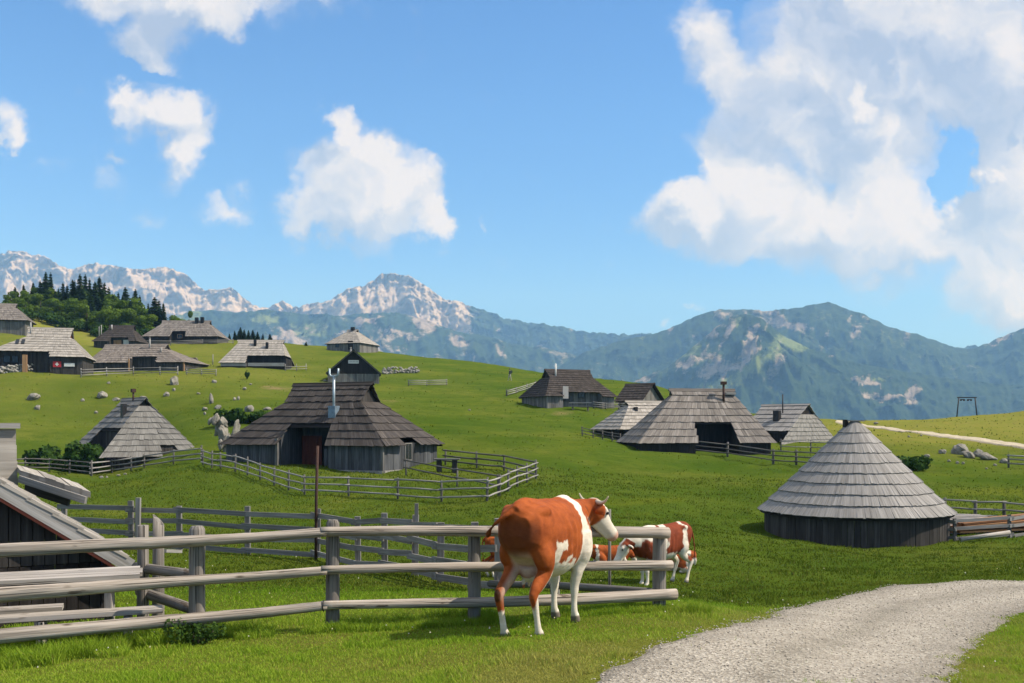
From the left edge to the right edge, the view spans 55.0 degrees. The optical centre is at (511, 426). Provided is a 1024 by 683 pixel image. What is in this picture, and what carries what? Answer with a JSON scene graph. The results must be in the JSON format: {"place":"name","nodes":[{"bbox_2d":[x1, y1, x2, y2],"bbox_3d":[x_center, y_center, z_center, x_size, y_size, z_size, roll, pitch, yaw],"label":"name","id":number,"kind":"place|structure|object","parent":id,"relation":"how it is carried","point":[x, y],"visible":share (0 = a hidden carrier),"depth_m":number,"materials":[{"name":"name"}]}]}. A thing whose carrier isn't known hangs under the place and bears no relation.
{"place":"outdoors","nodes":[
{"label":"outdoors","id":0,"kind":"place"},
{"bbox_2d":[167,309,576,372],"bbox_3d":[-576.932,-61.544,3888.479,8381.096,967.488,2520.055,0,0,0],"label":"forested foothills","id":1,"kind":"structure","parent":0,"point":[398,333],"depth_m":4420.44,"materials":[{"name":"plant"}]},
{"bbox_2d":[0,250,977,355],"bbox_3d":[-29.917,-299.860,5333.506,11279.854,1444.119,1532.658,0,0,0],"label":"limestone mountains","id":2,"kind":"structure","parent":0,"point":[174,291],"depth_m":5636.85,"materials":[{"name":"stone"}]},
{"bbox_2d":[0,317,1023,682],"bbox_3d":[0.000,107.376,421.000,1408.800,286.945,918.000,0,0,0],"label":"ground","id":3,"kind":"structure","parent":0,"point":[64,407],"depth_m":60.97,"materials":[{"name":"plant"}]},
{"bbox_2d":[3,291,19,302],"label":"broadleaf tree","id":4,"kind":"object","parent":3,"relation":"on","point":[11,294],"visible":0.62,"depth_m":256.74,"materials":[{"name":"green plant"}]},
{"bbox_2d":[0,364,32,373],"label":"dry stone wall","id":5,"kind":"structure","parent":3,"relation":"on","point":[13,368],"depth_m":128.00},
{"bbox_2d":[0,303,35,335],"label":"shingle hut","id":6,"kind":"object","parent":3,"relation":"on","point":[14,320],"visible":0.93,"depth_m":190.17,"materials":[{"name":"black wood"}]},
{"bbox_2d":[15,298,33,309],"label":"broadleaf tree","id":7,"kind":"object","parent":3,"relation":"on","point":[21,303],"visible":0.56,"depth_m":235.33,"materials":[{"name":"green plant"}]},
{"bbox_2d":[19,291,39,306],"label":"broadleaf tree","id":8,"kind":"object","parent":3,"relation":"on","point":[26,295],"visible":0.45,"depth_m":244.78,"materials":[{"name":"green plant"}]},
{"bbox_2d":[0,603,63,625],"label":"bench","id":9,"kind":"object","parent":3,"relation":"on","point":[31,608],"visible":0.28,"depth_m":11.00,"materials":[{"name":"wood"}]},
{"bbox_2d":[22,311,55,321],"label":"shrub","id":10,"kind":"object","parent":3,"relation":"on","point":[30,315],"visible":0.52,"depth_m":228.85,"materials":[{"name":"green plant"}]},
{"bbox_2d":[30,293,50,311],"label":"broadleaf tree","id":11,"kind":"object","parent":3,"relation":"on","point":[35,297],"visible":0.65,"depth_m":242.81,"materials":[{"name":"green plant"}]},
{"bbox_2d":[22,443,61,465],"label":"shrub","id":12,"kind":"object","parent":3,"relation":"on","point":[48,449],"visible":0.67,"depth_m":73.53,"materials":[{"name":"green plant"}]},
{"bbox_2d":[38,272,52,304],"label":"spruce tree","id":13,"kind":"object","parent":3,"relation":"on","point":[45,284],"visible":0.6,"depth_m":251.54,"materials":[{"name":"green plant"}]},
{"bbox_2d":[37,299,56,312],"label":"broadleaf tree","id":14,"kind":"object","parent":3,"relation":"on","point":[50,302],"visible":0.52,"depth_m":235.08,"materials":[{"name":"green plant"}]},
{"bbox_2d":[0,322,95,374],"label":"shingle hut","id":15,"kind":"object","parent":3,"relation":"on","point":[54,350],"visible":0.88,"depth_m":130.02,"materials":[{"name":"black wood"}]},
{"bbox_2d":[41,287,57,306],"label":"broadleaf tree","id":16,"kind":"object","parent":3,"relation":"on","point":[52,292],"visible":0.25,"depth_m":251.54,"materials":[{"name":"green plant"}]},
{"bbox_2d":[17,457,90,475],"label":"rail fence","id":17,"kind":"object","parent":3,"relation":"on","point":[49,463],"visible":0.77,"depth_m":68.78,"materials":[{"name":"wood"}]},
{"bbox_2d":[44,314,65,325],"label":"shrub","id":18,"kind":"object","parent":3,"relation":"on","point":[54,319],"visible":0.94,"depth_m":226.43,"materials":[{"name":"green plant"}]},
{"bbox_2d":[41,454,71,470],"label":"shrub","id":19,"kind":"object","parent":3,"relation":"on","point":[55,456],"visible":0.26,"depth_m":71.32,"materials":[{"name":"green plant"}]},
{"bbox_2d":[47,298,66,318],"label":"broadleaf tree","id":20,"kind":"object","parent":3,"relation":"on","point":[59,308],"visible":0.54,"depth_m":236.84,"materials":[{"name":"green plant"}]},
{"bbox_2d":[0,423,134,627],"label":"gable hut","id":21,"kind":"object","parent":3,"relation":"on","point":[27,514],"visible":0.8,"depth_m":12.05,"materials":[{"name":"wood"}]},
{"bbox_2d":[54,319,87,329],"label":"shrub","id":22,"kind":"object","parent":3,"relation":"on","point":[70,324],"visible":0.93,"depth_m":225.14,"materials":[{"name":"green plant"}]},
{"bbox_2d":[0,566,142,635],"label":"picnic table","id":23,"kind":"object","parent":3,"relation":"on","point":[64,575],"visible":0.63,"depth_m":10.37,"materials":[{"name":"wood"}]},
{"bbox_2d":[63,298,92,322],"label":"broadleaf tree","id":24,"kind":"object","parent":3,"relation":"on","point":[71,303],"visible":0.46,"depth_m":232.28,"materials":[{"name":"green plant"}]},
{"bbox_2d":[73,274,87,300],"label":"spruce tree","id":25,"kind":"object","parent":3,"relation":"on","point":[79,293],"visible":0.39,"depth_m":249.65,"materials":[{"name":"green plant"}]},
{"bbox_2d":[0,605,162,642],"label":"bench","id":26,"kind":"object","parent":3,"relation":"on","point":[42,618],"visible":0.6,"depth_m":10.12,"materials":[{"name":"wood"}]},
{"bbox_2d":[63,439,105,473],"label":"shrub","id":27,"kind":"object","parent":3,"relation":"on","point":[76,450],"visible":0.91,"depth_m":70.76,"materials":[{"name":"green plant"}]},
{"bbox_2d":[73,303,98,330],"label":"broadleaf tree","id":28,"kind":"object","parent":3,"relation":"on","point":[82,309],"visible":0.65,"depth_m":228.69,"materials":[{"name":"green plant"}]},
{"bbox_2d":[87,293,95,312],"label":"spruce tree","id":29,"kind":"object","parent":3,"relation":"on","point":[90,303],"visible":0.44,"depth_m":235.86,"materials":[{"name":"green plant"}]},
{"bbox_2d":[89,282,101,311],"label":"spruce tree","id":30,"kind":"object","parent":3,"relation":"on","point":[96,301],"visible":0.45,"depth_m":243.74,"materials":[{"name":"green plant"}]},
{"bbox_2d":[87,310,108,329],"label":"broadleaf tree","id":31,"kind":"object","parent":3,"relation":"on","point":[93,323],"visible":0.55,"depth_m":226.95,"materials":[{"name":"green plant"}]},
{"bbox_2d":[89,325,108,335],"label":"shrub","id":32,"kind":"object","parent":3,"relation":"on","point":[94,331],"visible":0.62,"depth_m":220.07,"materials":[{"name":"green plant"}]},
{"bbox_2d":[97,276,104,306],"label":"spruce tree","id":33,"kind":"object","parent":3,"relation":"on","point":[100,291],"visible":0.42,"depth_m":246.88,"materials":[{"name":"green plant"}]},
{"bbox_2d":[97,298,117,322],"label":"broadleaf tree","id":34,"kind":"object","parent":3,"relation":"on","point":[108,305],"visible":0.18,"depth_m":235.76,"materials":[{"name":"green plant"}]},
{"bbox_2d":[96,308,120,326],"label":"broadleaf tree","id":35,"kind":"object","parent":3,"relation":"on","point":[104,315],"visible":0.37,"depth_m":226.17,"materials":[{"name":"green plant"}]},
{"bbox_2d":[104,308,131,324],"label":"broadleaf tree","id":36,"kind":"object","parent":3,"relation":"on","point":[114,316],"visible":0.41,"depth_m":224.13,"materials":[{"name":"green plant"}]},
{"bbox_2d":[92,325,148,347],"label":"shingle hut","id":37,"kind":"object","parent":3,"relation":"on","point":[121,334],"visible":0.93,"depth_m":201.59,"materials":[{"name":"black wood"}]},
{"bbox_2d":[115,300,127,309],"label":"broadleaf tree","id":38,"kind":"object","parent":3,"relation":"on","point":[119,304],"visible":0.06,"depth_m":234.62,"materials":[{"name":"green plant"}]},
{"bbox_2d":[113,308,141,328],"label":"broadleaf tree","id":39,"kind":"object","parent":3,"relation":"on","point":[129,312],"visible":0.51,"depth_m":224.15,"materials":[{"name":"green plant"}]},
{"bbox_2d":[80,366,177,376],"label":"rail fence","id":40,"kind":"object","parent":3,"relation":"on","point":[106,371],"visible":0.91,"depth_m":138.14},
{"bbox_2d":[79,389,193,469],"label":"shingle hut","id":41,"kind":"object","parent":3,"relation":"on","point":[133,426],"visible":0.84,"depth_m":73.44,"materials":[{"name":"wood"}]},
{"bbox_2d":[126,298,146,325],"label":"broadleaf tree","id":42,"kind":"object","parent":3,"relation":"on","point":[134,301],"visible":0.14,"depth_m":236.16,"materials":[{"name":"green plant"}]},
{"bbox_2d":[126,307,147,326],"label":"broadleaf tree","id":43,"kind":"object","parent":3,"relation":"on","point":[142,311],"visible":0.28,"depth_m":227.05,"materials":[{"name":"green plant"}]},
{"bbox_2d":[135,498,140,536],"bbox_3d":[-9.507,2.670,25.000,0.130,1.721,0.100,0,0,0],"label":"leaning stake","id":44,"kind":"object","parent":3,"relation":"on","point":[137,511],"visible":0.43,"depth_m":24.95,"materials":[{"name":"grey wood"}]},
{"bbox_2d":[89,445,201,475],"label":"rail fence","id":45,"kind":"object","parent":3,"relation":"on","point":[130,462],"visible":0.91,"depth_m":67.76,"materials":[{"name":"wood"}]},
{"bbox_2d":[136,314,157,329],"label":"broadleaf tree","id":46,"kind":"object","parent":3,"relation":"on","point":[148,319],"visible":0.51,"depth_m":224.77,"materials":[{"name":"green plant"}]},
{"bbox_2d":[93,338,207,371],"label":"shingle hut","id":47,"kind":"object","parent":3,"relation":"on","point":[146,356],"visible":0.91,"depth_m":158.52,"materials":[{"name":"black wood"}]},
{"bbox_2d":[145,297,161,327],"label":"spruce tree","id":48,"kind":"object","parent":3,"relation":"on","point":[154,308],"visible":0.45,"depth_m":233.56,"materials":[{"name":"green plant"}]},
{"bbox_2d":[131,515,188,616],"bbox_3d":[-3.986,1.885,11.230,0.632,1.697,2.204,0,0,-24],"label":"fence","id":49,"kind":"object","parent":3,"relation":"on","point":[157,568],"visible":0.54,"depth_m":11.24,"materials":[{"name":"wood"}]},
{"bbox_2d":[158,303,167,325],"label":"spruce tree","id":50,"kind":"object","parent":3,"relation":"on","point":[163,314],"visible":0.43,"depth_m":232.85,"materials":[{"name":"green plant"}]},
{"bbox_2d":[142,317,229,343],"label":"shingle hut","id":51,"kind":"object","parent":3,"relation":"on","point":[181,330],"visible":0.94,"depth_m":213.82,"materials":[{"name":"black wood"}]},
{"bbox_2d":[148,339,233,345],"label":"rail fence","id":52,"kind":"object","parent":3,"relation":"on","point":[202,341],"visible":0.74,"depth_m":209.76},
{"bbox_2d":[162,617,226,645],"bbox_3d":[-3.186,2.158,9.951,0.633,0.493,0.552,0,0,0],"label":"weed bush","id":53,"kind":"object","parent":3,"relation":"on","point":[201,633],"visible":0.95,"depth_m":9.80,"materials":[{"name":"green plant"}]},
{"bbox_2d":[185,368,216,375],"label":"rail fence","id":54,"kind":"object","parent":3,"relation":"on","point":[201,371],"visible":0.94,"depth_m":141.23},
{"bbox_2d":[208,413,230,451],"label":"limestone crag","id":55,"kind":"structure","parent":3,"relation":"on","point":[221,428],"depth_m":70.11,"materials":[{"name":"stone"}]},
{"bbox_2d":[213,407,246,425],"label":"shrub","id":56,"kind":"object","parent":3,"relation":"on","point":[231,416],"visible":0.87,"depth_m":87.20,"materials":[{"name":"green plant"}]},
{"bbox_2d":[232,419,240,434],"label":"limestone crag","id":57,"kind":"structure","parent":3,"relation":"on","point":[236,427],"depth_m":80.01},
{"bbox_2d":[243,410,267,422],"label":"shrub","id":58,"kind":"object","parent":3,"relation":"on","point":[252,416],"visible":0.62,"depth_m":88.89,"materials":[{"name":"green plant"}]},
{"bbox_2d":[218,339,294,369],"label":"shingle hut","id":59,"kind":"object","parent":3,"relation":"on","point":[270,354],"visible":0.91,"depth_m":164.26,"materials":[{"name":"black wood"}]},
{"bbox_2d":[57,501,501,588],"bbox_3d":[-4.885,2.574,22.106,14.885,2.129,3.583,0,0,39],"label":"plank fence","id":60,"kind":"object","parent":3,"relation":"on","point":[439,545],"visible":0.6,"depth_m":24.15,"materials":[{"name":"wood"}]},
{"bbox_2d":[314,446,318,559],"bbox_3d":[-4.727,1.994,23.800,0.117,3.060,0.068,0,0,0],"label":"rusty pole","id":61,"kind":"object","parent":3,"relation":"on","point":[316,499],"visible":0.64,"depth_m":23.77,"materials":[{"name":"metal"}]},
{"bbox_2d":[219,368,444,473],"bbox_3d":[-11.272,0.069,61.751,12.345,7.187,7.153,0,0,25],"label":"shingle hut","id":62,"kind":"object","parent":3,"relation":"on","point":[352,426],"visible":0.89,"depth_m":60.13,"materials":[{"name":"black wood"}]},
{"bbox_2d":[302,436,321,464],"bbox_3d":[-12.369,1.513,60.829,1.488,1.900,0.050,0,0,25],"label":"door","id":63,"kind":"structure","parent":62,"relation":"in","point":[309,443],"depth_m":60.82,"materials":[{"name":"wood"}]},
{"bbox_2d":[404,443,411,460],"bbox_3d":[-6.224,1.513,59.009,0.060,1.070,0.820,0,0,25],"label":"window","id":64,"kind":"structure","parent":62,"relation":"in","point":[407,449],"depth_m":58.99,"materials":[{"name":"grey wood"}]},
{"bbox_2d":[0,519,677,643],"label":"log fence","id":65,"kind":"object","parent":3,"relation":"on","point":[197,540],"visible":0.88,"depth_m":10.32,"materials":[{"name":"grey wood"}]},
{"bbox_2d":[325,327,379,352],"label":"shingle hut","id":66,"kind":"object","parent":3,"relation":"on","point":[355,339],"visible":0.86,"depth_m":212.78,"materials":[{"name":"black wood"}]},
{"bbox_2d":[326,347,380,383],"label":"gable hut","id":67,"kind":"object","parent":3,"relation":"on","point":[353,365],"visible":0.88,"depth_m":146.85,"materials":[{"name":"black"}]},
{"bbox_2d":[0,598,716,669],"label":"weeds","id":68,"kind":"object","parent":3,"relation":"on","point":[30,654],"visible":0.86,"depth_m":10.36,"materials":[{"name":"green plant"}]},
{"bbox_2d":[200,449,537,501],"bbox_3d":[-9.979,2.551,50.591,23.435,2.367,11.314,0,0,21],"label":"rail fence","id":69,"kind":"object","parent":3,"relation":"on","point":[397,494],"visible":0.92,"depth_m":45.82,"materials":[{"name":"wood"}]},
{"bbox_2d":[382,366,419,373],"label":"dry stone wall","id":70,"kind":"structure","parent":3,"relation":"on","point":[389,370],"depth_m":166.72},
{"bbox_2d":[415,503,417,574],"bbox_3d":[-1.903,2.454,19.600,0.070,1.850,0.070,0,0,0],"label":"leaning stake","id":71,"kind":"object","parent":3,"relation":"on","point":[416,520],"visible":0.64,"depth_m":19.57,"materials":[{"name":"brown wood"}]},
{"bbox_2d":[408,379,446,385],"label":"rail fence","id":72,"kind":"object","parent":3,"relation":"on","point":[426,382],"visible":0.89,"depth_m":147.74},
{"bbox_2d":[433,458,459,472],"bbox_3d":[-3.771,2.332,57.000,1.500,0.970,0.800,0,0,0],"label":"yard table","id":73,"kind":"object","parent":3,"relation":"on","point":[439,463],"visible":0.74,"depth_m":56.70,"materials":[{"name":"grey wood"}]},
{"bbox_2d":[403,459,498,494],"bbox_3d":[-3.217,2.612,49.030,0.272,1.665,12.265,0,0,-26],"label":"rail fence","id":74,"kind":"object","parent":3,"relation":"on","point":[456,469],"visible":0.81,"depth_m":48.23,"materials":[{"name":"wood"}]},
{"bbox_2d":[482,537,494,576],"bbox_3d":[0.105,2.569,19.631,1.434,0.869,0.383,0,0,-12],"label":"cow","id":75,"kind":"object","parent":3,"relation":"on","point":[490,541],"visible":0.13,"depth_m":19.42},
{"bbox_2d":[442,449,536,478],"bbox_3d":[-0.727,2.280,56.683,1.973,1.783,9.746,0,0,-34],"label":"rail fence","id":76,"kind":"object","parent":3,"relation":"on","point":[503,466],"visible":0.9,"depth_m":58.14,"materials":[{"name":"wood"}]},
{"bbox_2d":[0,341,1023,498],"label":"grass","id":77,"kind":"structure","parent":3,"relation":"on","point":[569,435],"depth_m":87.59,"materials":[{"name":"plant"}]},
{"bbox_2d":[486,493,618,635],"bbox_3d":[0.476,1.454,10.774,0.669,1.458,2.348,0,0,28],"label":"cow","id":78,"kind":"object","parent":3,"relation":"on","point":[544,541],"visible":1,"depth_m":10.07},
{"bbox_2d":[518,364,617,408],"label":"shingle hut","id":79,"kind":"object","parent":3,"relation":"on","point":[556,388],"visible":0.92,"depth_m":121.71,"materials":[{"name":"black wood"}]},
{"bbox_2d":[487,572,651,593],"bbox_3d":[0.705,2.545,14.370,0.457,1.161,4.367,0,0,-31],"label":"rail","id":80,"kind":"object","parent":3,"relation":"on","point":[582,587],"visible":0.23,"depth_m":13.65,"materials":[{"name":"wood"}]},
{"bbox_2d":[581,426,620,440],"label":"rail fence","id":81,"kind":"object","parent":3,"relation":"on","point":[593,435],"visible":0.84,"depth_m":89.95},
{"bbox_2d":[608,509,610,584],"bbox_3d":[1.409,1.984,14.200,0.041,1.580,0.041,0,0,-23],"label":"thin stake","id":82,"kind":"object","parent":3,"relation":"on","point":[609,559],"visible":0.35,"depth_m":14.18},
{"bbox_2d":[593,401,625,408],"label":"rail fence","id":83,"kind":"object","parent":3,"relation":"on","point":[605,405],"visible":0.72,"depth_m":120.71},
{"bbox_2d":[591,544,636,560],"bbox_3d":[2.497,3.136,24.013,1.255,0.526,0.521,0,0,-5],"label":"cow","id":84,"kind":"object","parent":3,"relation":"on","point":[599,552],"visible":0.45,"depth_m":23.85},
{"bbox_2d":[591,400,661,438],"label":"shingle hut","id":85,"kind":"object","parent":3,"relation":"on","point":[623,420],"visible":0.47,"depth_m":93.78,"materials":[{"name":"black wood"}]},
{"bbox_2d":[614,383,663,406],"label":"gable hut","id":86,"kind":"object","parent":3,"relation":"on","point":[642,391],"visible":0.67,"depth_m":124.47,"materials":[{"name":"black"}]},
{"bbox_2d":[613,521,696,584],"bbox_3d":[3.071,2.752,21.181,2.200,1.356,0.619,0,0,-36],"label":"cow","id":87,"kind":"object","parent":3,"relation":"on","point":[679,539],"visible":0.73,"depth_m":21.11},
{"bbox_2d":[668,550,696,572],"bbox_3d":[3.885,3.309,24.233,1.300,0.545,0.539,0,0,12],"label":"cow","id":88,"kind":"object","parent":3,"relation":"on","point":[682,566],"visible":0.24,"depth_m":23.98},
{"bbox_2d":[616,381,776,454],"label":"shingle hut","id":89,"kind":"object","parent":3,"relation":"on","point":[681,420],"visible":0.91,"depth_m":82.74,"materials":[{"name":"black wood"}]},
{"bbox_2d":[696,441,817,464],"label":"rail fence","id":90,"kind":"object","parent":3,"relation":"on","point":[773,455],"visible":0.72,"depth_m":74.50,"materials":[{"name":"wood"}]},
{"bbox_2d":[753,394,832,444],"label":"shingle hut","id":91,"kind":"object","parent":3,"relation":"on","point":[792,422],"visible":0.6,"depth_m":96.08,"materials":[{"name":"black wood"}]},
{"bbox_2d":[780,439,826,451],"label":"rail fence","id":92,"kind":"object","parent":3,"relation":"on","point":[810,442],"visible":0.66,"depth_m":85.45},
{"bbox_2d":[757,420,957,547],"bbox_3d":[13.928,2.889,40.002,7.686,6.331,7.458,0,0,0],"label":"round hut","id":93,"kind":"object","parent":3,"relation":"on","point":[854,483],"visible":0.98,"depth_m":37.67,"materials":[{"name":"grey"}]},
{"bbox_2d":[896,455,932,470],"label":"shrub","id":94,"kind":"object","parent":3,"relation":"on","point":[914,463],"visible":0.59,"depth_m":67.14,"materials":[{"name":"green plant"}]},
{"bbox_2d":[951,443,968,454],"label":"boulder","id":95,"kind":"object","parent":3,"relation":"on","point":[959,448],"visible":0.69,"depth_m":82.48,"materials":[{"name":"stone"}]},
{"bbox_2d":[956,397,976,416],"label":"lift pylon","id":96,"kind":"object","parent":3,"relation":"on","point":[967,400],"visible":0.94,"depth_m":194.90,"materials":[{"name":"black metal"}]},
{"bbox_2d":[943,498,1023,516],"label":"rail fence","id":97,"kind":"object","parent":3,"relation":"on","point":[1003,509],"visible":0.6,"depth_m":43.94,"materials":[{"name":"wood"}]},
{"bbox_2d":[950,514,1017,533],"bbox_3d":[18.936,4.053,41.085,3.389,0.700,2.640,0,0,0],"label":"board stack","id":98,"kind":"object","parent":3,"relation":"on","point":[963,516],"visible":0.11,"depth_m":41.54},
{"bbox_2d":[959,530,1010,541],"bbox_3d":[18.152,4.201,37.747,2.089,0.406,0.184,0,0,-8],"label":"fallen log","id":99,"kind":"object","parent":3,"relation":"on","point":[979,536],"visible":1,"depth_m":37.68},
{"bbox_2d":[948,515,1023,540],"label":"rail fence","id":100,"kind":"object","parent":3,"relation":"on","point":[1008,525],"visible":0.57,"depth_m":38.12,"materials":[{"name":"wood"}]},
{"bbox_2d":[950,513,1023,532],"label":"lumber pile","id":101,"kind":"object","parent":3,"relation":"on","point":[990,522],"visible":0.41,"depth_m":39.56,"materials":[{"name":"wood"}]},
{"bbox_2d":[977,452,997,459],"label":"boulder","id":102,"kind":"object","parent":3,"relation":"on","point":[984,456],"visible":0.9,"depth_m":79.94,"materials":[{"name":"stone"}]},
{"bbox_2d":[1007,454,1023,467],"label":"rail fence","id":103,"kind":"object","parent":3,"relation":"on","point":[1008,462],"visible":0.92,"depth_m":71.32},
{"bbox_2d":[0,0,1023,347],"label":"sky","id":104,"kind":"structure","parent":0,"point":[629,167],"materials":[{"name":"blue"}]},
{"bbox_2d":[18,461,1023,608],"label":"grass","id":105,"kind":"structure","parent":0,"point":[727,595],"depth_m":29.72,"materials":[{"name":"plant"}]},
{"bbox_2d":[556,302,1023,384],"bbox_3d":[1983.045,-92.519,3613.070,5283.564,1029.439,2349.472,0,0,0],"label":"pointed mountain","id":106,"kind":"structure","parent":0,"point":[844,334],"depth_m":4108.78,"materials":[{"name":"plant"}]},
{"bbox_2d":[591,579,1023,682],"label":"gravel path","id":107,"kind":"structure","parent":0,"point":[717,661],"depth_m":9.86,"materials":[{"name":"gravel"}]},
{"bbox_2d":[634,314,1023,419],"bbox_3d":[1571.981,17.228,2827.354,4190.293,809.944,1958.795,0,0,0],"label":"wooded mountain spur","id":108,"kind":"structure","parent":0,"point":[754,362],"depth_m":3171.21,"materials":[{"name":"plant"}]},
{"bbox_2d":[835,420,1023,448],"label":"dirt track","id":109,"kind":"structure","parent":0,"point":[994,442],"depth_m":109.91,"materials":[{"name":"gravel"}]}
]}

